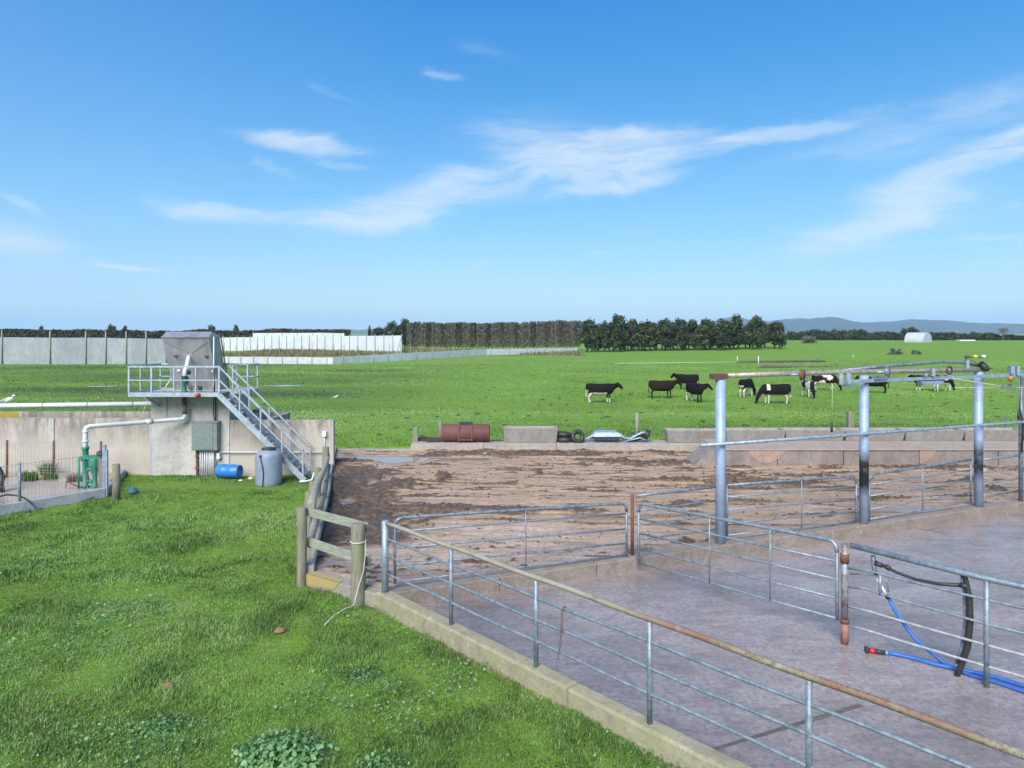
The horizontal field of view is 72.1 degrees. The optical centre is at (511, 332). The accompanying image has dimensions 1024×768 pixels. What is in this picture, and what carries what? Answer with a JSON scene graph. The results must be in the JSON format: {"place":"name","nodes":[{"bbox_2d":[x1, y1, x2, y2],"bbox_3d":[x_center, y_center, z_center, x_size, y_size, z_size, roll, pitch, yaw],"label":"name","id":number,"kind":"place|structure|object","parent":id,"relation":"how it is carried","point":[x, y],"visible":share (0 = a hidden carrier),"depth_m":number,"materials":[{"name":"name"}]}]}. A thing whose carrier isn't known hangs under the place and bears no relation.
{"place":"outdoors","nodes":[
{"label":"outdoors","id":0,"kind":"place"},
{"bbox_2d":[0,467,5,492],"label":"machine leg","id":1,"kind":"object","parent":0,"point":[2,480],"visible":0.98,"depth_m":19.38,"materials":[{"name":"metal"}]},
{"bbox_2d":[0,472,125,503],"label":"pump bay floor","id":2,"kind":"structure","parent":0,"point":[28,489],"depth_m":20.02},
{"bbox_2d":[17,470,38,481],"bbox_3d":[-14.393,4.239,20.956,0.764,0.342,0.599,0,0,0],"label":"weed clump","id":3,"kind":"object","parent":2,"relation":"on","point":[25,476],"visible":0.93,"depth_m":20.88,"materials":[{"name":"green plant"}]},
{"bbox_2d":[36,460,63,474],"bbox_3d":[-14.484,4.194,21.932,0.921,0.433,0.756,0,0,0],"label":"weed clump","id":4,"kind":"object","parent":2,"relation":"on","point":[46,468],"visible":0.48,"depth_m":21.80,"materials":[{"name":"green plant"}]},
{"bbox_2d":[1,440,102,477],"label":"fence","id":5,"kind":"object","parent":2,"relation":"on","point":[53,449],"visible":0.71,"depth_m":21.40,"materials":[{"name":"metal"}]},
{"bbox_2d":[65,446,101,488],"bbox_3d":[-12.113,3.830,19.963,1.042,1.180,0.407,0,0,-11],"label":"green pump","id":6,"kind":"object","parent":2,"relation":"on","point":[85,452],"visible":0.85,"depth_m":19.92,"materials":[{"name":"paint"}]},
{"bbox_2d":[82,355,198,446],"bbox_3d":[-11.122,2.039,21.169,3.194,2.685,0.636,0,0,-41],"label":"feed pipe","id":7,"kind":"object","parent":6,"relation":"attached to","point":[184,376],"visible":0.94,"depth_m":21.65,"materials":[{"name":"white plastic"}]},
{"bbox_2d":[98,445,107,495],"bbox_3d":[-11.245,3.768,19.415,0.658,1.364,0.119,0,0,44],"label":"gate post","id":8,"kind":"object","parent":2,"relation":"on","point":[103,470],"visible":0.81,"depth_m":19.37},
{"bbox_2d":[0,333,1023,767],"bbox_3d":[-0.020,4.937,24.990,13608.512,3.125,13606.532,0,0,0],"label":"ground","id":9,"kind":"structure","parent":0,"point":[828,353],"depth_m":32.67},
{"bbox_2d":[0,488,104,515],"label":"kerb","id":10,"kind":"structure","parent":9,"relation":"on","point":[53,500],"depth_m":18.14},
{"bbox_2d":[1,454,100,503],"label":"fence","id":11,"kind":"object","parent":10,"relation":"on","point":[19,482],"visible":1,"depth_m":18.27,"materials":[{"name":"metal"}]},
{"bbox_2d":[0,330,167,363],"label":"windbreak screen","id":12,"kind":"object","parent":9,"relation":"on","point":[32,350],"visible":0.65,"depth_m":111.99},
{"bbox_2d":[112,463,120,500],"bbox_3d":[-10.624,4.063,18.900,0.210,1.081,0.210,0,0,0],"label":"timber post","id":13,"kind":"object","parent":9,"relation":"on","point":[116,483],"visible":0.85,"depth_m":18.83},
{"bbox_2d":[119,711,195,741],"bbox_3d":[-4.009,4.459,8.024,0.829,0.142,0.670,0,0,0],"label":"mallow plant","id":14,"kind":"object","parent":9,"relation":"on","point":[164,723],"visible":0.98,"depth_m":8.00,"materials":[{"name":"green plant"}]},
{"bbox_2d":[0,388,334,475],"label":"concrete tank","id":15,"kind":"object","parent":9,"relation":"on","point":[157,449],"visible":0.59,"depth_m":22.30,"materials":[{"name":"concrete"}]},
{"bbox_2d":[0,401,150,407],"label":"outlet pipe","id":16,"kind":"object","parent":15,"relation":"attached to","point":[71,404],"visible":0.96,"depth_m":22.83,"materials":[{"name":"white plastic"}]},
{"bbox_2d":[161,332,228,390],"bbox_3d":[-10.215,0.902,22.707,1.603,1.875,1.494,0,0,0],"label":"slurry screen","id":17,"kind":"object","parent":15,"relation":"on","point":[179,347],"visible":0.94,"depth_m":22.30,"materials":[{"name":"silver metal"}]},
{"bbox_2d":[190,397,219,475],"bbox_3d":[-9.620,3.249,22.110,0.840,2.502,0.300,0,0,0],"label":"control cabinet","id":18,"kind":"object","parent":15,"relation":"attached to","point":[205,436],"visible":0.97,"depth_m":22.00,"materials":[{"name":"metal"}]},
{"bbox_2d":[128,363,312,480],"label":"steel walkway","id":19,"kind":"structure","parent":15,"relation":"attached to","point":[250,426],"depth_m":21.38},
{"bbox_2d":[0,328,350,338],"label":"hedge","id":20,"kind":"object","parent":9,"relation":"on","point":[72,333],"visible":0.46,"depth_m":300.29,"materials":[{"name":"green plant"}]},
{"bbox_2d":[255,447,281,486],"bbox_3d":[-7.255,3.961,21.000,0.766,1.081,0.766,0,0,-39],"label":"grey tank","id":21,"kind":"object","parent":9,"relation":"on","point":[268,466],"visible":1,"depth_m":20.69,"materials":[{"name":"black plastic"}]},
{"bbox_2d":[220,726,339,767],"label":"mallow plant","id":22,"kind":"object","parent":9,"relation":"on","point":[250,762],"visible":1,"depth_m":7.37,"materials":[{"name":"green plant"}]},
{"bbox_2d":[252,332,344,336],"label":"windbreak screen","id":23,"kind":"object","parent":9,"relation":"on","point":[267,334],"visible":0.38,"depth_m":256.99,"materials":[{"name":"white fabric"}]},
{"bbox_2d":[220,334,401,353],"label":"windbreak screen","id":24,"kind":"object","parent":9,"relation":"on","point":[346,343],"visible":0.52,"depth_m":181.35,"materials":[{"name":"white fabric"}]},
{"bbox_2d":[307,445,336,571],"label":"kerb","id":25,"kind":"structure","parent":9,"relation":"on","point":[311,564],"depth_m":12.93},
{"bbox_2d":[296,446,371,609],"bbox_3d":[-4.346,3.840,15.956,1.198,1.525,9.427,0,0,-18],"label":"timber fence","id":26,"kind":"object","parent":9,"relation":"on","point":[312,515],"visible":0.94,"depth_m":12.38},
{"bbox_2d":[324,538,365,624],"bbox_3d":[-2.624,3.954,11.289,0.293,1.029,1.143,0,0,10],"label":"cord","id":27,"kind":"object","parent":26,"relation":"attached to","point":[359,582],"visible":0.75,"depth_m":11.55,"materials":[{"name":"fabric"}]},
{"bbox_2d":[0,474,680,767],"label":"lawn grass","id":28,"kind":"structure","parent":9,"relation":"on","point":[192,542],"depth_m":9.85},
{"bbox_2d":[215,464,242,477],"bbox_3d":[-8.731,4.265,21.717,0.740,0.426,0.426,0,0,10],"label":"blue drum","id":29,"kind":"object","parent":28,"relation":"on","point":[228,471],"visible":1,"depth_m":21.57,"materials":[{"name":"plastic"}]},
{"bbox_2d":[0,555,686,767],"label":"clover","id":30,"kind":"object","parent":9,"relation":"on","point":[196,730],"visible":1,"depth_m":8.72,"materials":[{"name":"green plant"}]},
{"bbox_2d":[306,570,381,610],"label":"kerb","id":31,"kind":"structure","parent":9,"relation":"on","point":[343,587],"depth_m":11.93,"materials":[{"name":"concrete"}]},
{"bbox_2d":[306,571,342,588],"bbox_3d":[-3.275,4.360,12.316,0.917,0.200,0.184,0,0,34],"label":"paint mark","id":32,"kind":"object","parent":31,"relation":"on","point":[314,580],"visible":1,"depth_m":12.27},
{"bbox_2d":[340,664,384,684],"bbox_3d":[-1.956,4.457,9.232,0.660,0.104,0.576,0,0,-40],"label":"mallow plant","id":33,"kind":"object","parent":9,"relation":"on","point":[363,675],"visible":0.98,"depth_m":9.20,"materials":[{"name":"green plant"}]},
{"bbox_2d":[336,448,410,449],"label":"kerb","id":34,"kind":"structure","parent":9,"relation":"on","point":[374,448],"depth_m":26.04,"materials":[{"name":"concrete"}]},
{"bbox_2d":[354,749,412,767],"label":"mallow plant","id":35,"kind":"object","parent":9,"relation":"on","point":[375,760],"visible":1,"depth_m":7.25,"materials":[{"name":"green plant"}]},
{"bbox_2d":[382,320,399,335],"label":"shelter tree","id":36,"kind":"object","parent":9,"relation":"on","point":[392,328],"visible":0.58,"depth_m":213.68,"materials":[{"name":"green plant"}]},
{"bbox_2d":[223,347,577,363],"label":"windbreak screen","id":37,"kind":"object","parent":9,"relation":"on","point":[416,355],"visible":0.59,"depth_m":122.85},
{"bbox_2d":[396,318,409,348],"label":"shelter tree","id":38,"kind":"object","parent":9,"relation":"on","point":[402,327],"visible":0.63,"depth_m":214.31,"materials":[{"name":"green plant"}]},
{"bbox_2d":[222,348,584,356],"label":"rough grass","id":39,"kind":"structure","parent":9,"relation":"on","point":[292,352],"depth_m":158.44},
{"bbox_2d":[406,322,413,346],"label":"poplar","id":40,"kind":"object","parent":9,"relation":"on","point":[408,334],"visible":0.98,"depth_m":195.47,"materials":[{"name":"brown plant"}]},
{"bbox_2d":[451,322,458,347],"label":"poplar","id":41,"kind":"object","parent":9,"relation":"on","point":[454,329],"visible":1,"depth_m":195.41,"materials":[{"name":"brown plant"}]},
{"bbox_2d":[455,323,461,349],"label":"poplar","id":42,"kind":"object","parent":9,"relation":"on","point":[459,326],"visible":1,"depth_m":195.26,"materials":[{"name":"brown plant"}]},
{"bbox_2d":[470,322,476,348],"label":"poplar","id":43,"kind":"object","parent":9,"relation":"on","point":[472,334],"visible":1,"depth_m":195.16,"materials":[{"name":"brown plant"}]},
{"bbox_2d":[0,361,1023,447],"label":"pasture tufts","id":44,"kind":"object","parent":9,"relation":"on","point":[494,427],"visible":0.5,"depth_m":49.67,"materials":[{"name":"green plant"}]},
{"bbox_2d":[15,364,1012,439],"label":"dung","id":45,"kind":"object","parent":9,"relation":"on","point":[604,416],"visible":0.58,"depth_m":42.94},
{"bbox_2d":[536,321,543,347],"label":"poplar","id":46,"kind":"object","parent":9,"relation":"on","point":[538,334],"visible":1,"depth_m":195.43,"materials":[{"name":"brown plant"}]},
{"bbox_2d":[548,320,554,347],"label":"poplar","id":47,"kind":"object","parent":9,"relation":"on","point":[551,341],"visible":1,"depth_m":195.30,"materials":[{"name":"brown plant"}]},
{"bbox_2d":[411,440,706,451],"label":"kerb","id":48,"kind":"structure","parent":9,"relation":"on","point":[608,445],"depth_m":25.80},
{"bbox_2d":[442,422,489,441],"bbox_3d":[-1.715,3.710,26.247,1.760,0.760,0.725,0,0,0],"label":"rusty tank","id":49,"kind":"object","parent":48,"relation":"on","point":[465,432],"visible":1,"depth_m":25.96,"materials":[{"name":"red metal"}]},
{"bbox_2d":[503,426,557,441],"bbox_3d":[0.688,3.790,26.300,2.017,0.540,0.693,0,0,0],"label":"feed trough","id":50,"kind":"object","parent":48,"relation":"on","point":[530,433],"visible":1,"depth_m":26.01,"materials":[{"name":"concrete"}]},
{"bbox_2d":[571,429,584,442],"bbox_3d":[2.429,3.840,26.050,0.537,0.513,0.280,0,0,-20],"label":"tyre","id":51,"kind":"object","parent":48,"relation":"on","point":[580,433],"visible":1,"depth_m":25.99,"materials":[{"name":"black rubber"}]},
{"bbox_2d":[583,429,649,441],"bbox_3d":[3.842,3.851,26.300,2.601,0.520,0.600,0,0,0],"label":"scrap pile","id":52,"kind":"object","parent":48,"relation":"on","point":[596,435],"visible":0.96,"depth_m":26.08,"materials":[{"name":"metal"}]},
{"bbox_2d":[663,428,714,442],"bbox_3d":[6.810,3.830,26.250,2.200,0.460,0.651,0,0,-1],"label":"feed trough","id":53,"kind":"object","parent":48,"relation":"on","point":[684,435],"visible":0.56,"depth_m":25.98,"materials":[{"name":"concrete"}]},
{"bbox_2d":[559,320,566,347],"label":"poplar","id":54,"kind":"object","parent":9,"relation":"on","point":[562,334],"visible":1,"depth_m":195.31,"materials":[{"name":"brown plant"}]},
{"bbox_2d":[376,590,752,767],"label":"kerb","id":55,"kind":"structure","parent":9,"relation":"on","point":[672,746],"depth_m":8.56,"materials":[{"name":"concrete"}]},
{"bbox_2d":[382,520,1023,767],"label":"railing","id":56,"kind":"object","parent":55,"relation":"on","point":[807,702],"visible":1,"depth_m":7.30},
{"bbox_2d":[577,317,598,351],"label":"shelter tree","id":57,"kind":"object","parent":9,"relation":"on","point":[587,331],"visible":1,"depth_m":180.18,"materials":[{"name":"green plant"}]},
{"bbox_2d":[586,382,622,402],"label":"dairy cow","id":58,"kind":"object","parent":9,"relation":"on","point":[606,389],"visible":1,"depth_m":50.88},
{"bbox_2d":[597,320,611,351],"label":"shelter tree","id":59,"kind":"object","parent":9,"relation":"on","point":[604,334],"visible":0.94,"depth_m":181.56,"materials":[{"name":"green plant"}]},
{"bbox_2d":[605,313,629,351],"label":"shelter tree","id":60,"kind":"object","parent":9,"relation":"on","point":[620,335],"visible":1,"depth_m":180.27,"materials":[{"name":"green plant"}]},
{"bbox_2d":[623,318,642,350],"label":"shelter tree","id":61,"kind":"object","parent":9,"relation":"on","point":[631,326],"visible":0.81,"depth_m":183.76,"materials":[{"name":"green plant"}]},
{"bbox_2d":[637,319,660,350],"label":"shelter tree","id":62,"kind":"object","parent":9,"relation":"on","point":[648,329],"visible":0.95,"depth_m":182.50,"materials":[{"name":"green plant"}]},
{"bbox_2d":[654,318,675,350],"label":"shelter tree","id":63,"kind":"object","parent":9,"relation":"on","point":[665,329],"visible":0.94,"depth_m":183.62,"materials":[{"name":"green plant"}]},
{"bbox_2d":[648,379,681,398],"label":"dairy cow","id":64,"kind":"object","parent":9,"relation":"on","point":[657,385],"visible":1,"depth_m":54.03},
{"bbox_2d":[315,448,1023,587],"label":"feed pad","id":65,"kind":"object","parent":9,"relation":"on","point":[463,466],"visible":0.71,"depth_m":18.28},
{"bbox_2d":[328,449,1023,576],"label":"manure","id":66,"kind":"object","parent":65,"relation":"on","point":[391,505],"visible":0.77,"depth_m":19.29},
{"bbox_2d":[667,318,689,350],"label":"shelter tree","id":67,"kind":"object","parent":9,"relation":"on","point":[680,338],"visible":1,"depth_m":182.68,"materials":[{"name":"green plant"}]},
{"bbox_2d":[670,373,698,388],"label":"dairy cow","id":68,"kind":"object","parent":9,"relation":"on","point":[686,378],"visible":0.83,"depth_m":62.91},
{"bbox_2d":[683,319,701,349],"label":"shelter tree","id":69,"kind":"object","parent":9,"relation":"on","point":[691,329],"visible":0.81,"depth_m":184.12,"materials":[{"name":"green plant"}]},
{"bbox_2d":[686,382,712,402],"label":"dairy cow","id":70,"kind":"object","parent":9,"relation":"on","point":[695,389],"visible":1,"depth_m":51.09},
{"bbox_2d":[693,317,716,349],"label":"shelter tree","id":71,"kind":"object","parent":9,"relation":"on","point":[705,329],"visible":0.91,"depth_m":181.47,"materials":[{"name":"green plant"}]},
{"bbox_2d":[389,498,1023,603],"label":"kerb","id":72,"kind":"structure","parent":9,"relation":"on","point":[569,571],"depth_m":13.86,"materials":[{"name":"concrete"}]},
{"bbox_2d":[393,502,627,583],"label":"tube gate","id":73,"kind":"structure","parent":72,"relation":"on","point":[397,520],"depth_m":12.53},
{"bbox_2d":[631,494,633,555],"bbox_3d":[2.305,3.700,13.484,0.061,1.200,0.064,0,0,0],"label":"hinge post","id":74,"kind":"object","parent":72,"relation":"on","point":[632,524],"visible":0.84,"depth_m":13.46,"materials":[{"name":"metal"}]},
{"bbox_2d":[709,360,1023,543],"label":"overhead gate frame","id":75,"kind":"object","parent":72,"relation":"on","point":[978,376],"visible":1,"depth_m":15.66,"materials":[{"name":"grey metal"}]},
{"bbox_2d":[635,485,715,540],"bbox_3d":[3.242,3.540,13.872,1.858,0.913,0.056,0,0,-22],"label":"pipe fence","id":76,"kind":"object","parent":75,"relation":"attached to","point":[674,491],"visible":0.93,"depth_m":13.85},
{"bbox_2d":[726,475,857,536],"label":"tube gate","id":77,"kind":"structure","parent":75,"relation":"attached to","point":[789,480],"depth_m":15.04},
{"bbox_2d":[699,421,1023,446],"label":"water pipe","id":78,"kind":"object","parent":75,"relation":"attached to","point":[843,435],"visible":1,"depth_m":15.37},
{"bbox_2d":[869,458,971,519],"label":"tube gate","id":79,"kind":"structure","parent":75,"relation":"attached to","point":[919,467],"depth_m":16.49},
{"bbox_2d":[983,454,1019,495],"bbox_3d":[12.196,3.543,17.549,1.406,0.939,0.056,0,0,-22],"label":"pipe fence","id":80,"kind":"object","parent":75,"relation":"attached to","point":[1001,457],"visible":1,"depth_m":17.53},
{"bbox_2d":[1019,376,1023,451],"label":"cable","id":81,"kind":"object","parent":75,"relation":"attached to","point":[1022,438],"visible":0.84,"depth_m":17.69,"materials":[{"name":"black rubber"}]},
{"bbox_2d":[709,318,735,349],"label":"shelter tree","id":82,"kind":"object","parent":9,"relation":"on","point":[721,335],"visible":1,"depth_m":178.67,"materials":[{"name":"green plant"}]},
{"bbox_2d":[728,313,746,348],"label":"shelter tree","id":83,"kind":"object","parent":9,"relation":"on","point":[737,323],"visible":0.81,"depth_m":182.43,"materials":[{"name":"green plant"}]},
{"bbox_2d":[738,379,755,397],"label":"dairy cow","id":84,"kind":"object","parent":9,"relation":"on","point":[746,384],"visible":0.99,"depth_m":55.03},
{"bbox_2d":[744,315,765,349],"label":"shelter tree","id":85,"kind":"object","parent":9,"relation":"on","point":[755,335],"visible":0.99,"depth_m":179.21,"materials":[{"name":"green plant"}]},
{"bbox_2d":[755,384,790,403],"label":"dairy cow","id":86,"kind":"object","parent":9,"relation":"on","point":[769,390],"visible":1,"depth_m":49.87},
{"bbox_2d":[764,320,787,348],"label":"shelter tree","id":87,"kind":"object","parent":9,"relation":"on","point":[779,338],"visible":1,"depth_m":182.52,"materials":[{"name":"green plant"}]},
{"bbox_2d":[738,360,825,361],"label":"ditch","id":88,"kind":"object","parent":9,"relation":"in","point":[781,360],"visible":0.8,"depth_m":124.83,"materials":[{"name":"brown soil"}]},
{"bbox_2d":[760,365,829,366],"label":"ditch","id":89,"kind":"object","parent":9,"relation":"in","point":[790,366],"visible":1,"depth_m":104.28,"materials":[{"name":"brown soil"}]},
{"bbox_2d":[802,379,816,397],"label":"dairy cow","id":90,"kind":"object","parent":9,"relation":"on","point":[808,385],"visible":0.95,"depth_m":54.76},
{"bbox_2d":[811,375,841,389],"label":"dairy cow","id":91,"kind":"object","parent":9,"relation":"on","point":[825,379],"visible":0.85,"depth_m":61.67},
{"bbox_2d":[846,411,853,427],"bbox_3d":[12.192,3.271,25.400,0.180,0.862,0.180,0,0,0],"label":"timber post","id":92,"kind":"object","parent":9,"relation":"on","point":[849,419],"visible":0.64,"depth_m":25.31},
{"bbox_2d":[685,439,1023,466],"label":"feed barrier","id":93,"kind":"object","parent":9,"relation":"on","point":[843,452],"visible":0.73,"depth_m":22.70,"materials":[{"name":"concrete"}]},
{"bbox_2d":[726,428,785,440],"bbox_3d":[8.419,3.555,24.591,2.076,0.400,0.651,0,0,-1],"label":"feed trough","id":94,"kind":"object","parent":93,"relation":"on","point":[739,434],"visible":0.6,"depth_m":24.32,"materials":[{"name":"concrete"}]},
{"bbox_2d":[781,427,845,440],"bbox_3d":[10.491,3.555,24.630,2.076,0.400,0.651,0,0,0],"label":"feed trough","id":95,"kind":"object","parent":93,"relation":"on","point":[802,431],"visible":0.76,"depth_m":24.36,"materials":[{"name":"concrete"}]},
{"bbox_2d":[840,428,904,440],"bbox_3d":[12.562,3.555,24.610,2.076,0.400,0.651,0,0,0],"label":"feed trough","id":96,"kind":"object","parent":93,"relation":"on","point":[890,437],"visible":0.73,"depth_m":24.37,"materials":[{"name":"concrete"}]},
{"bbox_2d":[900,427,964,440],"bbox_3d":[14.633,3.555,24.634,2.076,0.400,0.651,0,0,-1],"label":"feed trough","id":97,"kind":"object","parent":93,"relation":"on","point":[956,434],"visible":0.71,"depth_m":24.37,"materials":[{"name":"concrete"}]},
{"bbox_2d":[959,427,1017,440],"bbox_3d":[16.705,3.555,24.632,2.076,0.400,0.651,0,0,0],"label":"feed trough","id":98,"kind":"object","parent":93,"relation":"on","point":[998,434],"visible":0.64,"depth_m":24.38,"materials":[{"name":"concrete"}]},
{"bbox_2d":[853,329,868,339],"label":"belt tree","id":99,"kind":"object","parent":9,"relation":"on","point":[860,334],"visible":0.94,"depth_m":330.82,"materials":[{"name":"green plant"}]},
{"bbox_2d":[855,375,888,393],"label":"dairy cow","id":100,"kind":"object","parent":9,"relation":"on","point":[877,384],"visible":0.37,"depth_m":58.98},
{"bbox_2d":[904,332,931,341],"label":"arched shed","id":101,"kind":"structure","parent":9,"relation":"on","point":[918,337],"depth_m":263.00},
{"bbox_2d":[933,375,954,391],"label":"dairy cow","id":102,"kind":"object","parent":9,"relation":"on","point":[950,382],"visible":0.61,"depth_m":60.70},
{"bbox_2d":[0,0,1023,332],"label":"sky","id":103,"kind":"structure","parent":0,"point":[172,165],"materials":[{"name":"blue"}]},
{"bbox_2d":[419,512,1023,767],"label":"yard floor","id":104,"kind":"structure","parent":0,"point":[805,641],"depth_m":10.26,"materials":[{"name":"concrete"}]},
{"bbox_2d":[713,703,862,749],"bbox_3d":[3.080,4.496,8.012,2.498,0.001,0.071,0,0,-24],"label":"floor joint","id":105,"kind":"object","parent":104,"relation":"on","point":[844,709],"visible":0.6,"depth_m":8.00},
{"bbox_2d":[840,543,848,644],"bbox_3d":[4.820,3.780,10.200,0.124,1.440,0.124,0,0,0],"label":"yard post","id":106,"kind":"object","parent":104,"relation":"on","point":[844,562],"visible":1,"depth_m":10.16,"materials":[{"name":"metal"}]},
{"bbox_2d":[637,503,838,619],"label":"tube gate","id":107,"kind":"structure","parent":106,"relation":"attached to","point":[835,560],"depth_m":11.34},
{"bbox_2d":[848,543,1023,687],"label":"railing","id":108,"kind":"object","parent":104,"relation":"on","point":[985,622],"visible":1,"depth_m":9.18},
{"bbox_2d":[850,555,973,676],"bbox_3d":[5.444,3.826,9.656,0.106,1.486,1.531,0,0,-44],"label":"hose","id":109,"kind":"object","parent":108,"relation":"attached to","point":[967,632],"visible":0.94,"depth_m":9.19,"materials":[{"name":"black rubber"}]},
{"bbox_2d":[876,578,1023,693],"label":"hose","id":110,"kind":"object","parent":108,"relation":"hanging from","point":[919,642],"visible":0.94,"depth_m":9.52,"materials":[{"name":"blue rubber"}]},
{"bbox_2d":[864,646,1023,687],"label":"hose","id":111,"kind":"object","parent":104,"relation":"on","point":[867,650],"visible":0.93,"depth_m":9.50,"materials":[{"name":"blue rubber"}]},
{"bbox_2d":[714,316,1023,333],"bbox_3d":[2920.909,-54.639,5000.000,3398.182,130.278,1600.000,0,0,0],"label":"hills","id":112,"kind":"structure","parent":0,"point":[796,325],"depth_m":4585.47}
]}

